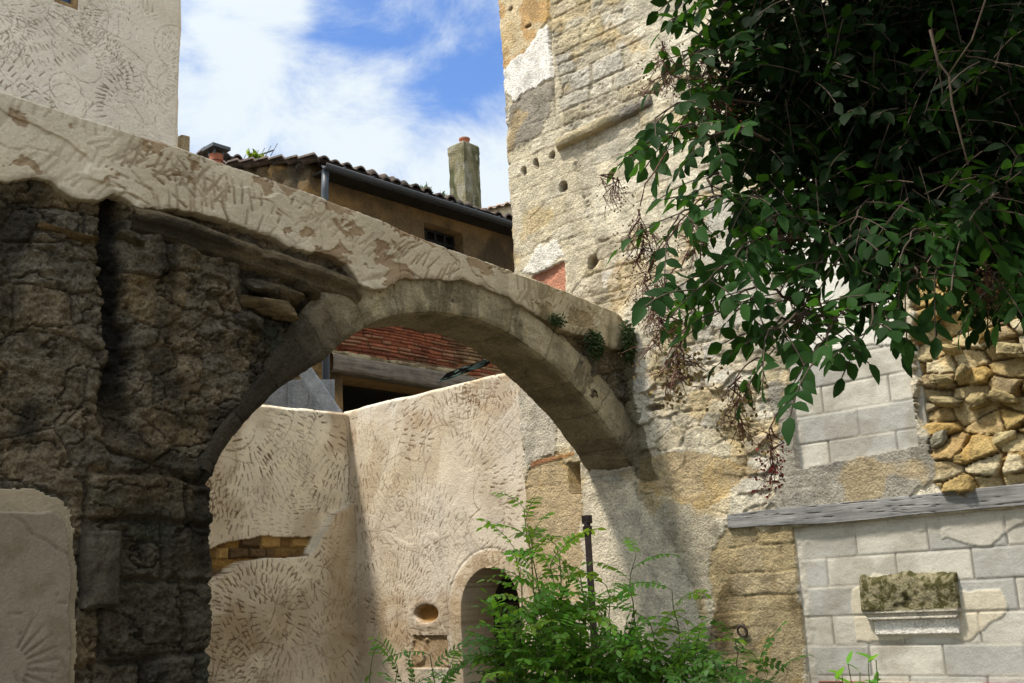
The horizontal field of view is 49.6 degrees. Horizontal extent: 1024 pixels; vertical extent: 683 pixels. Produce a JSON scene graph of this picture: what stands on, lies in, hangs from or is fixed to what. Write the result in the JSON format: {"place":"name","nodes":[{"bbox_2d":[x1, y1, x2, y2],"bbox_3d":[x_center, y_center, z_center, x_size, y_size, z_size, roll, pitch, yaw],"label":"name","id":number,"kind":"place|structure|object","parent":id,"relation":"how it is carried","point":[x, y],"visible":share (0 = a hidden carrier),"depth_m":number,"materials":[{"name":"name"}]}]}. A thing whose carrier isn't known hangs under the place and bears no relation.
{"place":"outdoors","nodes":[
{"label":"outdoors","id":0,"kind":"place"},
{"bbox_2d":[202,142,230,162],"bbox_3d":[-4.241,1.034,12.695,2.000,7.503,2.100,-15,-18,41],"label":"chimney","id":1,"kind":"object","parent":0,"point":[216,152],"depth_m":14.13,"materials":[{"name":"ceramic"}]},
{"bbox_2d":[178,0,509,207],"label":"sky","id":2,"kind":"structure","parent":0,"point":[387,87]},
{"bbox_2d":[196,137,514,412],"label":"tiled house","id":3,"kind":"structure","parent":0,"point":[363,367],"depth_m":15.90,"materials":[{"name":"paint"}]},
{"bbox_2d":[246,149,263,158],"bbox_3d":[-3.771,-2.727,16.294,0.337,0.241,0.169,11,-19,-44],"label":"roof weed","id":4,"kind":"object","parent":3,"relation":"on","point":[255,154],"visible":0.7,"depth_m":16.27,"materials":[{"name":"green plant"}]},
{"bbox_2d":[243,143,277,158],"bbox_3d":[-3.834,-2.377,16.344,0.777,1.090,0.117,-6,-14,15],"label":"roof aerial","id":5,"kind":"object","parent":3,"relation":"attached to","point":[268,151],"visible":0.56,"depth_m":16.37,"materials":[{"name":"metal"}]},
{"bbox_2d":[424,228,454,250],"bbox_3d":[-1.211,-1.498,16.882,0.140,0.360,0.837,-15,-18,41],"label":"window","id":6,"kind":"structure","parent":3,"relation":"in","point":[439,238],"depth_m":16.97,"materials":[{"name":"black glass"}]},
{"bbox_2d":[437,359,489,382],"bbox_3d":[-0.623,0.385,15.348,0.844,0.307,0.156,-3,-14,0],"label":"crumpled sheet","id":7,"kind":"object","parent":3,"relation":"on","point":[463,370],"visible":0.92,"depth_m":15.34,"materials":[{"name":"metal"}]},
{"bbox_2d":[487,202,511,214],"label":"stone house","id":8,"kind":"structure","parent":0,"point":[505,208],"depth_m":23.47,"materials":[{"name":"tile"}]},
{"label":"ground","id":9,"kind":"structure","parent":0,"visible":0},
{"bbox_2d":[0,0,180,146],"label":"plastered house","id":10,"kind":"structure","parent":9,"relation":"on","point":[113,63],"depth_m":6.73,"materials":[{"name":"beige paint"}]},
{"bbox_2d":[54,0,77,9],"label":"window","id":11,"kind":"structure","parent":10,"relation":"in","point":[73,4],"depth_m":6.70,"materials":[{"name":"brown glass"}]},
{"bbox_2d":[178,135,189,151],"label":"stone pier","id":12,"kind":"structure","parent":9,"relation":"on","point":[183,142],"depth_m":8.68,"materials":[{"name":"beige stone"}]},
{"bbox_2d":[265,380,334,410],"bbox_3d":[-2.508,2.629,13.116,0.840,4.443,0.062,0,-14,-11],"label":"sheet panel","id":13,"kind":"object","parent":9,"relation":"on","point":[294,394],"visible":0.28,"depth_m":13.57,"materials":[{"name":"grey metal"}]},
{"bbox_2d":[0,91,633,682],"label":"arch wall","id":14,"kind":"structure","parent":9,"relation":"on","point":[172,319],"depth_m":5.96,"materials":[{"name":"stone"}]},
{"bbox_2d":[547,312,567,328],"bbox_3d":[0.356,-0.161,8.435,0.127,0.160,0.192,-9,-15,25],"label":"wall fern","id":15,"kind":"object","parent":14,"relation":"attached to","point":[556,321],"depth_m":8.42,"materials":[{"name":"green plant"}]},
{"bbox_2d":[582,328,607,362],"bbox_3d":[0.656,0.016,8.693,0.140,0.307,0.239,-12,-16,33],"label":"wall fern","id":16,"kind":"object","parent":14,"relation":"attached to","point":[596,346],"depth_m":8.68,"materials":[{"name":"green plant"}]},
{"bbox_2d":[613,320,637,367],"bbox_3d":[0.914,0.016,8.986,0.230,0.412,0.199,-3,-14,0],"label":"wall fern","id":17,"kind":"object","parent":14,"relation":"attached to","point":[627,339],"depth_m":8.97,"materials":[{"name":"green plant"}]},
{"bbox_2d":[299,367,342,412],"bbox_3d":[-0.919,2.229,11.953,3.604,4.596,0.092,-10,-15,29],"label":"leaning plank","id":18,"kind":"object","parent":9,"relation":"on","point":[318,390],"depth_m":13.10,"materials":[{"name":"grey wood"}]},
{"bbox_2d":[205,373,530,682],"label":"courtyard wall","id":19,"kind":"structure","parent":9,"relation":"on","point":[337,540],"depth_m":10.55,"materials":[{"name":"paint"}]},
{"bbox_2d":[493,575,520,682],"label":"door","id":20,"kind":"structure","parent":19,"relation":"in","point":[500,589],"depth_m":10.27,"materials":[{"name":"wood"}]},
{"bbox_2d":[365,635,468,682],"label":"feathery shoot","id":21,"kind":"object","parent":9,"relation":"on","point":[446,677],"visible":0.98,"depth_m":6.88,"materials":[{"name":"green plant"}]},
{"bbox_2d":[449,491,687,682],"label":"locust sapling","id":22,"kind":"object","parent":9,"relation":"on","point":[541,654],"visible":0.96,"depth_m":6.92,"materials":[{"name":"green plant"}]},
{"bbox_2d":[581,515,598,678],"bbox_3d":[0.610,2.437,7.996,0.071,2.344,0.072,-15,-18,41],"label":"iron pole","id":23,"kind":"object","parent":9,"relation":"on","point":[586,520],"visible":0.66,"depth_m":8.18,"materials":[{"name":"grey metal"}]},
{"bbox_2d":[551,537,761,682],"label":"locust sapling","id":24,"kind":"object","parent":9,"relation":"on","point":[703,666],"visible":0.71,"depth_m":7.04,"materials":[{"name":"green plant"}]},
{"bbox_2d":[659,615,811,682],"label":"locust sapling","id":25,"kind":"object","parent":9,"relation":"on","point":[765,664],"visible":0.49,"depth_m":7.25,"materials":[{"name":"green plant"}]},
{"bbox_2d":[498,0,1023,682],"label":"tower wall","id":26,"kind":"structure","parent":9,"relation":"on","point":[886,524],"depth_m":8.14,"materials":[{"name":"stone"}]},
{"bbox_2d":[596,0,1023,503],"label":"elder tree","id":27,"kind":"object","parent":9,"relation":"on","point":[885,125],"visible":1,"depth_m":3.56,"materials":[{"name":"green plant"}]},
{"bbox_2d":[827,650,880,682],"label":"broadleaf weed","id":28,"kind":"object","parent":9,"relation":"on","point":[839,672],"visible":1,"depth_m":6.70,"materials":[{"name":"green plant"}]}
]}

